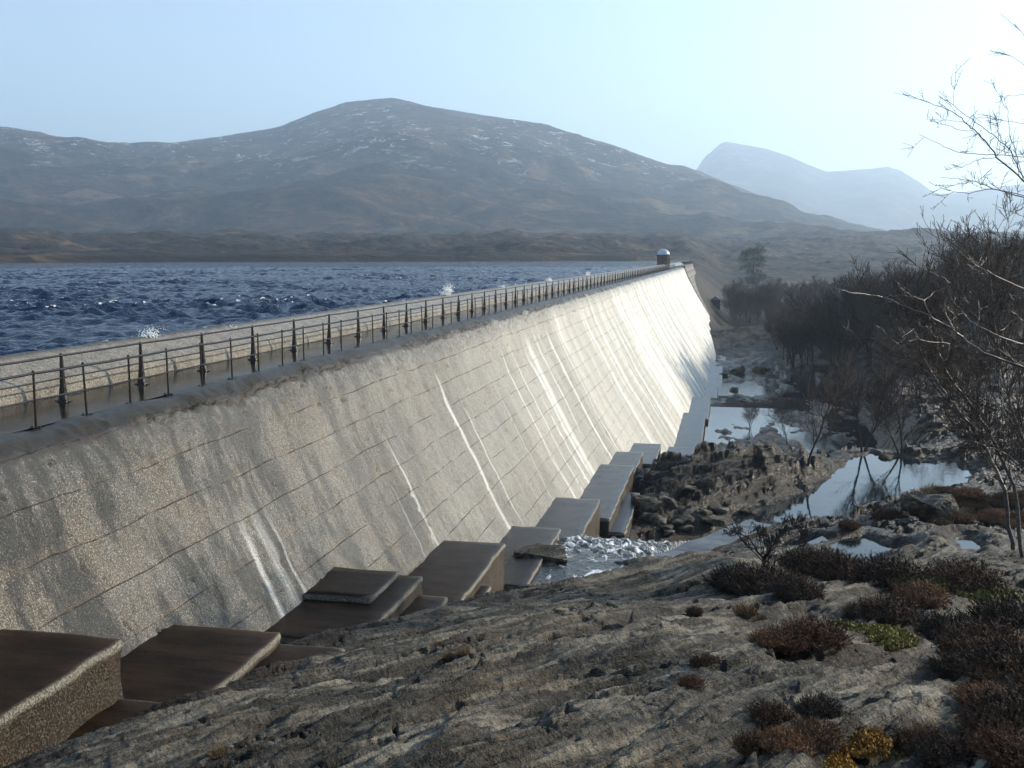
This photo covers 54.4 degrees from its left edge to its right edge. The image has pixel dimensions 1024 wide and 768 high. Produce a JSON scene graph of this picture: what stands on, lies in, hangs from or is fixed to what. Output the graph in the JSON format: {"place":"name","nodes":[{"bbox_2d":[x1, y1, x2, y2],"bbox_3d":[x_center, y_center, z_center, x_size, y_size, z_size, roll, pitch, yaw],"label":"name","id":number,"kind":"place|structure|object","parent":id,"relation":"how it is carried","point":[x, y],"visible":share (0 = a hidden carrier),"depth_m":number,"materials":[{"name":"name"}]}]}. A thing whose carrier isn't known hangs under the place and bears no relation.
{"place":"outdoors","nodes":[
{"label":"outdoors","id":0,"kind":"place"},
{"bbox_2d":[0,260,692,355],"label":"lake","id":1,"kind":"structure","parent":0,"point":[45,306],"depth_m":74.37,"materials":[{"name":"liquid"}]},
{"bbox_2d":[0,98,885,237],"bbox_3d":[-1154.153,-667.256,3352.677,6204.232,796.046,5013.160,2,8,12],"label":"mountain","id":2,"kind":"structure","parent":0,"point":[394,166],"depth_m":2329.87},
{"bbox_2d":[0,227,1023,767],"bbox_3d":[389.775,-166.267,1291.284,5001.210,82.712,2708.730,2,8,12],"label":"ground","id":3,"kind":"structure","parent":0,"point":[588,671],"depth_m":16.45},
{"bbox_2d":[0,262,725,767],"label":"dam","id":4,"kind":"structure","parent":3,"relation":"on","point":[216,530],"depth_m":27.50,"materials":[{"name":"concrete"}]},
{"bbox_2d":[0,264,669,401],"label":"back railing","id":5,"kind":"object","parent":4,"relation":"on","point":[63,387],"visible":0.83,"depth_m":32.15,"materials":[{"name":"metal"}]},
{"bbox_2d":[0,264,674,428],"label":"front railing","id":6,"kind":"object","parent":4,"relation":"on","point":[33,373],"visible":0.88,"depth_m":28.09,"materials":[{"name":"metal"}]},
{"bbox_2d":[656,249,670,264],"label":"valve tower","id":7,"kind":"structure","parent":4,"relation":"on","point":[663,256],"depth_m":274.75,"materials":[{"name":"stone"}]},
{"bbox_2d":[531,551,631,583],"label":"stream pool","id":8,"kind":"structure","parent":3,"relation":"in","point":[579,564],"depth_m":36.85,"materials":[{"name":"liquid"}]},
{"bbox_2d":[514,543,567,562],"bbox_3d":[1.083,6.539,37.863,2.131,0.754,1.191,1,7,4],"label":"boulder","id":9,"kind":"object","parent":8,"relation":"in","point":[552,553],"visible":0.59,"depth_m":37.52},
{"bbox_2d":[555,534,688,558],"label":"cascade","id":10,"kind":"object","parent":3,"relation":"on","point":[623,547],"visible":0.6,"depth_m":41.78,"materials":[{"name":"white liquid"}]},
{"bbox_2d":[630,493,661,513],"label":"boulder","id":11,"kind":"object","parent":3,"relation":"on","point":[646,504],"visible":0.94,"depth_m":54.84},
{"bbox_2d":[638,512,666,525],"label":"boulder","id":12,"kind":"object","parent":3,"relation":"on","point":[654,519],"visible":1,"depth_m":53.56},
{"bbox_2d":[657,496,682,509],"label":"boulder","id":13,"kind":"object","parent":3,"relation":"on","point":[668,503],"visible":0.78,"depth_m":56.60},
{"bbox_2d":[676,674,707,690],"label":"heather bush","id":14,"kind":"object","parent":3,"relation":"on","point":[692,681],"visible":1,"depth_m":11.38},
{"bbox_2d":[684,651,721,667],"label":"heather bush","id":15,"kind":"object","parent":3,"relation":"on","point":[702,661],"visible":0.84,"depth_m":13.19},
{"bbox_2d":[650,520,771,556],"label":"river water","id":16,"kind":"structure","parent":3,"relation":"on","point":[715,541],"depth_m":41.45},
{"bbox_2d":[697,515,726,526],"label":"boulder","id":17,"kind":"object","parent":3,"relation":"on","point":[715,520],"visible":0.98,"depth_m":54.06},
{"bbox_2d":[707,505,728,514],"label":"boulder","id":18,"kind":"object","parent":3,"relation":"on","point":[715,509],"visible":0.95,"depth_m":56.15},
{"bbox_2d":[699,559,767,596],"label":"heather bush","id":19,"kind":"object","parent":3,"relation":"on","point":[716,583],"visible":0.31,"depth_m":25.31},
{"bbox_2d":[720,284,747,321],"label":"bare birch","id":20,"kind":"object","parent":3,"relation":"on","point":[729,295],"visible":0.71,"depth_m":317.60,"materials":[{"name":"brown plant"}]},
{"bbox_2d":[731,599,758,617],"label":"grass tuft","id":21,"kind":"object","parent":3,"relation":"on","point":[742,609],"visible":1,"depth_m":19.16,"materials":[{"name":"plant"}]},
{"bbox_2d":[734,285,756,319],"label":"bare birch","id":22,"kind":"object","parent":3,"relation":"on","point":[742,291],"visible":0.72,"depth_m":314.20,"materials":[{"name":"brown plant"}]},
{"bbox_2d":[727,726,766,758],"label":"heather bush","id":23,"kind":"object","parent":3,"relation":"on","point":[746,745],"visible":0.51,"depth_m":8.88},
{"bbox_2d":[741,401,759,428],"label":"bare birch","id":24,"kind":"object","parent":3,"relation":"on","point":[749,411],"visible":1,"depth_m":110.14,"materials":[{"name":"brown plant"}]},
{"bbox_2d":[737,242,766,283],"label":"pine tree","id":25,"kind":"object","parent":3,"relation":"on","point":[752,277],"visible":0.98,"depth_m":520.02,"materials":[{"name":"plant"}]},
{"bbox_2d":[739,285,774,322],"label":"bare birch","id":26,"kind":"object","parent":3,"relation":"on","point":[760,298],"visible":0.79,"depth_m":312.15,"materials":[{"name":"brown plant"}]},
{"bbox_2d":[744,628,787,648],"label":"heather bush","id":27,"kind":"object","parent":3,"relation":"on","point":[763,641],"visible":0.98,"depth_m":14.19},
{"bbox_2d":[721,510,815,571],"bbox_3d":[6.652,4.343,25.937,2.398,2.210,1.651,2,8,12],"label":"rowan sapling","id":28,"kind":"object","parent":3,"relation":"on","point":[768,544],"visible":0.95,"depth_m":25.98,"materials":[{"name":"plant"}]},
{"bbox_2d":[720,557,817,596],"bbox_3d":[6.158,4.674,23.884,2.277,0.917,2.219,-2,8,-13],"label":"heather bush","id":29,"kind":"object","parent":3,"relation":"on","point":[748,583],"visible":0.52,"depth_m":23.88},
{"bbox_2d":[742,695,799,730],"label":"heather bush","id":30,"kind":"object","parent":3,"relation":"on","point":[772,713],"visible":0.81,"depth_m":10.09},
{"bbox_2d":[764,298,791,349],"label":"bare birch","id":31,"kind":"object","parent":3,"relation":"on","point":[769,316],"visible":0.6,"depth_m":222.33,"materials":[{"name":"brown plant"}]},
{"bbox_2d":[760,391,800,444],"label":"bare birch","id":32,"kind":"object","parent":3,"relation":"on","point":[778,407],"visible":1,"depth_m":96.24,"materials":[{"name":"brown plant"}]},
{"bbox_2d":[752,621,813,654],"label":"heather bush","id":33,"kind":"object","parent":3,"relation":"on","point":[796,644],"visible":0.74,"depth_m":14.28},
{"bbox_2d":[773,380,800,414],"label":"bare birch","id":34,"kind":"object","parent":3,"relation":"on","point":[790,393],"visible":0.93,"depth_m":116.65,"materials":[{"name":"brown plant"}]},
{"bbox_2d":[756,720,820,756],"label":"heather bush","id":35,"kind":"object","parent":3,"relation":"on","point":[776,740],"visible":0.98,"depth_m":8.67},
{"bbox_2d":[771,313,811,367],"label":"bare birch","id":36,"kind":"object","parent":3,"relation":"on","point":[785,331],"visible":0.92,"depth_m":180.87,"materials":[{"name":"brown plant"}]},
{"bbox_2d":[774,314,808,362],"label":"bare birch","id":37,"kind":"object","parent":3,"relation":"on","point":[780,321],"visible":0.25,"depth_m":186.38,"materials":[{"name":"brown plant"}]},
{"bbox_2d":[764,572,827,602],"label":"heather bush","id":38,"kind":"object","parent":3,"relation":"on","point":[792,590],"visible":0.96,"depth_m":21.98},
{"bbox_2d":[773,542,843,575],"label":"heather bush","id":39,"kind":"object","parent":3,"relation":"on","point":[800,557],"visible":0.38,"depth_m":27.59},
{"bbox_2d":[795,280,824,309],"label":"bare birch","id":40,"kind":"object","parent":3,"relation":"on","point":[808,292],"visible":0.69,"depth_m":259.33,"materials":[{"name":"brown plant"}]},
{"bbox_2d":[781,713,849,751],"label":"heather bush","id":41,"kind":"object","parent":3,"relation":"on","point":[823,734],"visible":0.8,"depth_m":8.80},
{"bbox_2d":[784,286,849,371],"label":"bare birch","id":42,"kind":"object","parent":3,"relation":"on","point":[827,318],"visible":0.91,"depth_m":164.48,"materials":[{"name":"brown plant"}]},
{"bbox_2d":[779,614,854,652],"bbox_3d":[4.460,3.624,14.673,1.095,0.439,1.166,-1,7,-5],"label":"heather bush","id":43,"kind":"object","parent":3,"relation":"on","point":[826,632],"visible":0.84,"depth_m":14.54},
{"bbox_2d":[790,690,846,719],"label":"heather bush","id":44,"kind":"object","parent":3,"relation":"on","point":[820,706],"visible":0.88,"depth_m":9.70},
{"bbox_2d":[810,272,834,302],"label":"bare birch","id":45,"kind":"object","parent":3,"relation":"on","point":[817,282],"visible":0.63,"depth_m":263.32,"materials":[{"name":"brown plant"}]},
{"bbox_2d":[791,366,860,465],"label":"bare birch","id":46,"kind":"object","parent":3,"relation":"on","point":[830,387],"visible":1,"depth_m":64.97,"materials":[{"name":"brown plant"}]},
{"bbox_2d":[799,548,879,583],"bbox_3d":[8.465,4.621,25.616,2.099,0.845,2.045,-5,9,-32],"label":"heather bush","id":47,"kind":"object","parent":3,"relation":"on","point":[832,567],"visible":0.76,"depth_m":25.44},
{"bbox_2d":[821,751,858,767],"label":"moss cushion","id":48,"kind":"object","parent":3,"relation":"on","point":[838,760],"visible":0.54,"depth_m":8.60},
{"bbox_2d":[823,372,867,414],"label":"bare birch","id":49,"kind":"object","parent":3,"relation":"on","point":[845,391],"visible":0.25,"depth_m":120.95,"materials":[{"name":"brown plant"}]},
{"bbox_2d":[826,618,864,629],"bbox_3d":[5.660,4.168,16.816,1.018,0.199,1.047,0,7,-2],"label":"moss cushion","id":50,"kind":"object","parent":3,"relation":"on","point":[848,623],"visible":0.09,"depth_m":17.09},
{"bbox_2d":[812,274,879,370],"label":"bare birch","id":51,"kind":"object","parent":3,"relation":"on","point":[844,306],"visible":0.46,"depth_m":160.12,"materials":[{"name":"brown plant"}]},
{"bbox_2d":[836,518,863,530],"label":"heather bush","id":52,"kind":"object","parent":3,"relation":"on","point":[850,525],"visible":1,"depth_m":39.73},
{"bbox_2d":[808,535,896,561],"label":"puddle","id":53,"kind":"object","parent":3,"relation":"on","point":[857,545],"visible":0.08,"depth_m":38.11,"materials":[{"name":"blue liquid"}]},
{"bbox_2d":[840,601,869,619],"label":"heather bush","id":54,"kind":"object","parent":3,"relation":"on","point":[855,615],"visible":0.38,"depth_m":20.89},
{"bbox_2d":[838,271,878,363],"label":"bare birch","id":55,"kind":"object","parent":3,"relation":"on","point":[852,298],"visible":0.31,"depth_m":160.75,"materials":[{"name":"brown plant"}]},
{"bbox_2d":[827,721,893,759],"bbox_3d":[3.128,3.222,9.058,0.654,0.142,0.662,4,8,28],"label":"moss cushion","id":56,"kind":"object","parent":3,"relation":"on","point":[865,743],"visible":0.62,"depth_m":8.91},
{"bbox_2d":[834,275,893,364],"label":"bare birch","id":57,"kind":"object","parent":3,"relation":"on","point":[868,320],"visible":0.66,"depth_m":154.09,"materials":[{"name":"brown plant"}]},
{"bbox_2d":[829,348,901,451],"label":"bare birch","id":58,"kind":"object","parent":3,"relation":"on","point":[858,395],"visible":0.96,"depth_m":74.88,"materials":[{"name":"brown plant"}]},
{"bbox_2d":[835,290,910,369],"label":"bare birch","id":59,"kind":"object","parent":3,"relation":"on","point":[846,338],"visible":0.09,"depth_m":165.51,"materials":[{"name":"brown plant"}]},
{"bbox_2d":[841,262,917,350],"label":"bare birch","id":60,"kind":"object","parent":3,"relation":"on","point":[868,272],"visible":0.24,"depth_m":161.75,"materials":[{"name":"brown plant"}]},
{"bbox_2d":[841,269,920,348],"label":"bare birch","id":61,"kind":"object","parent":3,"relation":"on","point":[882,302],"visible":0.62,"depth_m":151.50,"materials":[{"name":"brown plant"}]},
{"bbox_2d":[865,326,900,392],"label":"bare birch","id":62,"kind":"object","parent":3,"relation":"on","point":[885,356],"visible":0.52,"depth_m":117.52,"materials":[{"name":"brown plant"}]},
{"bbox_2d":[846,621,920,651],"bbox_3d":[5.859,4.003,15.790,1.175,0.223,1.142,-6,10,-39],"label":"moss cushion","id":63,"kind":"object","parent":3,"relation":"on","point":[894,638],"visible":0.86,"depth_m":15.74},
{"bbox_2d":[871,325,904,392],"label":"bare birch","id":64,"kind":"object","parent":3,"relation":"on","point":[887,346],"visible":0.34,"depth_m":121.70,"materials":[{"name":"brown plant"}]},
{"bbox_2d":[848,587,928,627],"bbox_3d":[7.070,4.170,18.642,1.420,0.572,1.383,-4,9,-30],"label":"heather bush","id":65,"kind":"object","parent":3,"relation":"on","point":[896,612],"visible":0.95,"depth_m":18.52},
{"bbox_2d":[860,365,916,453],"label":"bare birch","id":66,"kind":"object","parent":3,"relation":"on","point":[888,407],"visible":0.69,"depth_m":75.24,"materials":[{"name":"brown plant"}]},
{"bbox_2d":[846,548,934,591],"bbox_3d":[9.533,4.650,25.078,2.219,0.918,2.278,3,8,22],"label":"heather bush","id":67,"kind":"object","parent":3,"relation":"on","point":[885,565],"visible":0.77,"depth_m":24.90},
{"bbox_2d":[869,504,912,520],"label":"heather bush","id":68,"kind":"object","parent":3,"relation":"on","point":[886,514],"visible":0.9,"depth_m":43.74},
{"bbox_2d":[881,334,922,393],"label":"bare birch","id":69,"kind":"object","parent":3,"relation":"on","point":[886,352],"visible":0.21,"depth_m":114.20,"materials":[{"name":"brown plant"}]},
{"bbox_2d":[880,257,931,332],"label":"bare birch","id":70,"kind":"object","parent":3,"relation":"on","point":[894,277],"visible":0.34,"depth_m":151.88,"materials":[{"name":"brown plant"}]},
{"bbox_2d":[889,338,922,396],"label":"bare birch","id":71,"kind":"object","parent":3,"relation":"on","point":[901,361],"visible":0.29,"depth_m":104.51,"materials":[{"name":"brown plant"}]},
{"bbox_2d":[890,324,942,405],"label":"bare birch","id":72,"kind":"object","parent":3,"relation":"on","point":[915,380],"visible":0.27,"depth_m":101.31,"materials":[{"name":"brown plant"}]},
{"bbox_2d":[886,570,949,589],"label":"bush","id":73,"kind":"object","parent":3,"relation":"on","point":[944,583],"visible":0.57,"depth_m":24.37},
{"bbox_2d":[894,722,945,753],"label":"heather bush","id":74,"kind":"object","parent":3,"relation":"on","point":[903,742],"visible":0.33,"depth_m":9.25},
{"bbox_2d":[889,575,955,608],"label":"heather bush","id":75,"kind":"object","parent":3,"relation":"on","point":[926,593],"visible":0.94,"depth_m":22.21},
{"bbox_2d":[826,13,1023,369],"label":"overhanging birch","id":76,"kind":"object","parent":3,"relation":"on","point":[989,273],"visible":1,"depth_m":8.64,"materials":[{"name":"brown plant"}]},
{"bbox_2d":[904,260,947,327],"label":"bare birch","id":77,"kind":"object","parent":3,"relation":"on","point":[941,269],"visible":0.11,"depth_m":157.37,"materials":[{"name":"brown plant"}]},
{"bbox_2d":[832,245,1023,549],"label":"leaning birch","id":78,"kind":"object","parent":3,"relation":"on","point":[1007,511],"visible":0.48,"depth_m":32.77,"materials":[{"name":"brown plant"}]},
{"bbox_2d":[900,493,958,515],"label":"boulder","id":79,"kind":"object","parent":3,"relation":"on","point":[936,504],"visible":0.73,"depth_m":42.94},
{"bbox_2d":[843,244,1023,556],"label":"leaning birch","id":80,"kind":"object","parent":3,"relation":"on","point":[957,351],"visible":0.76,"depth_m":30.56,"materials":[{"name":"brown plant"}]},
{"bbox_2d":[899,726,988,767],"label":"heather bush","id":81,"kind":"object","parent":3,"relation":"on","point":[945,756],"visible":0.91,"depth_m":8.71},
{"bbox_2d":[908,604,984,641],"bbox_3d":[7.533,4.134,17.084,1.428,0.590,1.466,-4,8,-29],"label":"heather bush","id":82,"kind":"object","parent":3,"relation":"on","point":[931,627],"visible":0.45,"depth_m":17.11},
{"bbox_2d":[927,650,982,681],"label":"heather bush","id":83,"kind":"object","parent":3,"relation":"on","point":[945,669],"visible":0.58,"depth_m":12.07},
{"bbox_2d":[890,185,1023,467],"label":"leaning birch","id":84,"kind":"object","parent":3,"relation":"on","point":[997,331],"visible":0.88,"depth_m":28.26,"materials":[{"name":"brown plant"}]},
{"bbox_2d":[917,253,996,338],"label":"bare birch","id":85,"kind":"object","parent":3,"relation":"on","point":[951,287],"visible":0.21,"depth_m":149.17,"materials":[{"name":"brown plant"}]},
{"bbox_2d":[943,510,978,523],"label":"heather bush","id":86,"kind":"object","parent":3,"relation":"on","point":[961,516],"visible":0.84,"depth_m":41.93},
{"bbox_2d":[942,341,981,396],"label":"bare birch","id":87,"kind":"object","parent":3,"relation":"on","point":[965,362],"visible":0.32,"depth_m":100.85,"materials":[{"name":"brown plant"}]},
{"bbox_2d":[938,727,990,757],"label":"heather bush","id":88,"kind":"object","parent":3,"relation":"on","point":[968,733],"visible":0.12,"depth_m":8.97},
{"bbox_2d":[917,554,1012,593],"bbox_3d":[11.252,4.691,24.826,2.314,0.932,2.254,4,9,31],"label":"heather bush","id":89,"kind":"object","parent":3,"relation":"on","point":[958,575],"visible":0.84,"depth_m":24.53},
{"bbox_2d":[947,486,982,497],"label":"heather bush","id":90,"kind":"object","parent":3,"relation":"on","point":[970,490],"visible":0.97,"depth_m":48.49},
{"bbox_2d":[908,351,1023,500],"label":"leaning birch","id":91,"kind":"object","parent":3,"relation":"on","point":[981,425],"visible":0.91,"depth_m":29.32,"materials":[{"name":"brown plant"}]},
{"bbox_2d":[930,225,1004,342],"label":"bare birch","id":92,"kind":"object","parent":3,"relation":"on","point":[939,244],"visible":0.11,"depth_m":160.09,"materials":[{"name":"brown plant"}]},
{"bbox_2d":[956,538,980,549],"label":"puddle","id":93,"kind":"object","parent":3,"relation":"on","point":[966,543],"visible":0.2,"depth_m":37.16,"materials":[{"name":"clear liquid"}]},
{"bbox_2d":[928,624,1019,660],"bbox_3d":[5.965,3.347,12.656,1.270,0.525,1.304,-2,8,-11],"label":"heather bush","id":94,"kind":"object","parent":3,"relation":"on","point":[943,649],"visible":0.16,"depth_m":12.74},
{"bbox_2d":[939,240,1012,355],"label":"bare birch","id":95,"kind":"object","parent":3,"relation":"on","point":[972,327],"visible":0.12,"depth_m":155.84,"materials":[{"name":"brown plant"}]},
{"bbox_2d":[934,615,1023,657],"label":"heather bush","id":96,"kind":"object","parent":3,"relation":"on","point":[955,628],"visible":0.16,"depth_m":12.97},
{"bbox_2d":[942,239,1022,342],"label":"bare birch","id":97,"kind":"object","parent":3,"relation":"on","point":[984,272],"visible":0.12,"depth_m":156.10,"materials":[{"name":"brown plant"}]},
{"bbox_2d":[942,222,1023,353],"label":"bare birch","id":98,"kind":"object","parent":3,"relation":"on","point":[960,249],"visible":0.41,"depth_m":149.38,"materials":[{"name":"brown plant"}]},
{"bbox_2d":[946,678,1020,707],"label":"heather bush","id":99,"kind":"object","parent":3,"relation":"on","point":[961,691],"visible":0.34,"depth_m":10.09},
{"bbox_2d":[948,582,1023,604],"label":"bush","id":100,"kind":"object","parent":3,"relation":"on","point":[966,594],"visible":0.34,"depth_m":23.88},
{"bbox_2d":[949,696,1023,738],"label":"heather bush","id":101,"kind":"object","parent":3,"relation":"on","point":[971,717],"visible":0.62,"depth_m":9.16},
{"bbox_2d":[951,629,1023,687],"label":"heather bush","id":102,"kind":"object","parent":3,"relation":"on","point":[1000,651],"visible":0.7,"depth_m":11.46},
{"bbox_2d":[955,589,1023,630],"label":"heather bush","id":103,"kind":"object","parent":3,"relation":"on","point":[1013,615],"visible":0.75,"depth_m":19.65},
{"bbox_2d":[958,653,1023,696],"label":"heather bush","id":104,"kind":"object","parent":3,"relation":"on","point":[996,676],"visible":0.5,"depth_m":11.05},
{"bbox_2d":[961,680,1023,731],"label":"heather bush","id":105,"kind":"object","parent":3,"relation":"on","point":[1012,699],"visible":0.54,"depth_m":9.41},
{"bbox_2d":[964,719,1023,767],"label":"heather bush","id":106,"kind":"object","parent":3,"relation":"on","point":[1010,748],"visible":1,"depth_m":8.52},
{"bbox_2d":[985,229,1023,317],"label":"bare birch","id":107,"kind":"object","parent":3,"relation":"on","point":[1010,258],"visible":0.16,"depth_m":156.77,"materials":[{"name":"brown plant"}]},
{"bbox_2d":[989,236,1023,343],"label":"bare birch","id":108,"kind":"object","parent":3,"relation":"on","point":[1008,287],"visible":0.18,"depth_m":151.88,"materials":[{"name":"brown plant"}]},
{"bbox_2d":[0,0,1023,193],"label":"sky","id":109,"kind":"structure","parent":0,"point":[814,83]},
{"bbox_2d":[704,364,877,452],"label":"stream","id":110,"kind":"structure","parent":0,"point":[727,414],"depth_m":123.26,"materials":[{"name":"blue liquid"}]},
{"bbox_2d":[731,453,981,523],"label":"pond","id":111,"kind":"structure","parent":0,"point":[865,479],"depth_m":65.75,"materials":[{"name":"blue liquid"}]},
{"bbox_2d":[696,142,1023,232],"bbox_3d":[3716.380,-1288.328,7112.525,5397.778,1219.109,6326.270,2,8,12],"label":"mountain","id":112,"kind":"structure","parent":0,"point":[886,198],"depth_m":6832.99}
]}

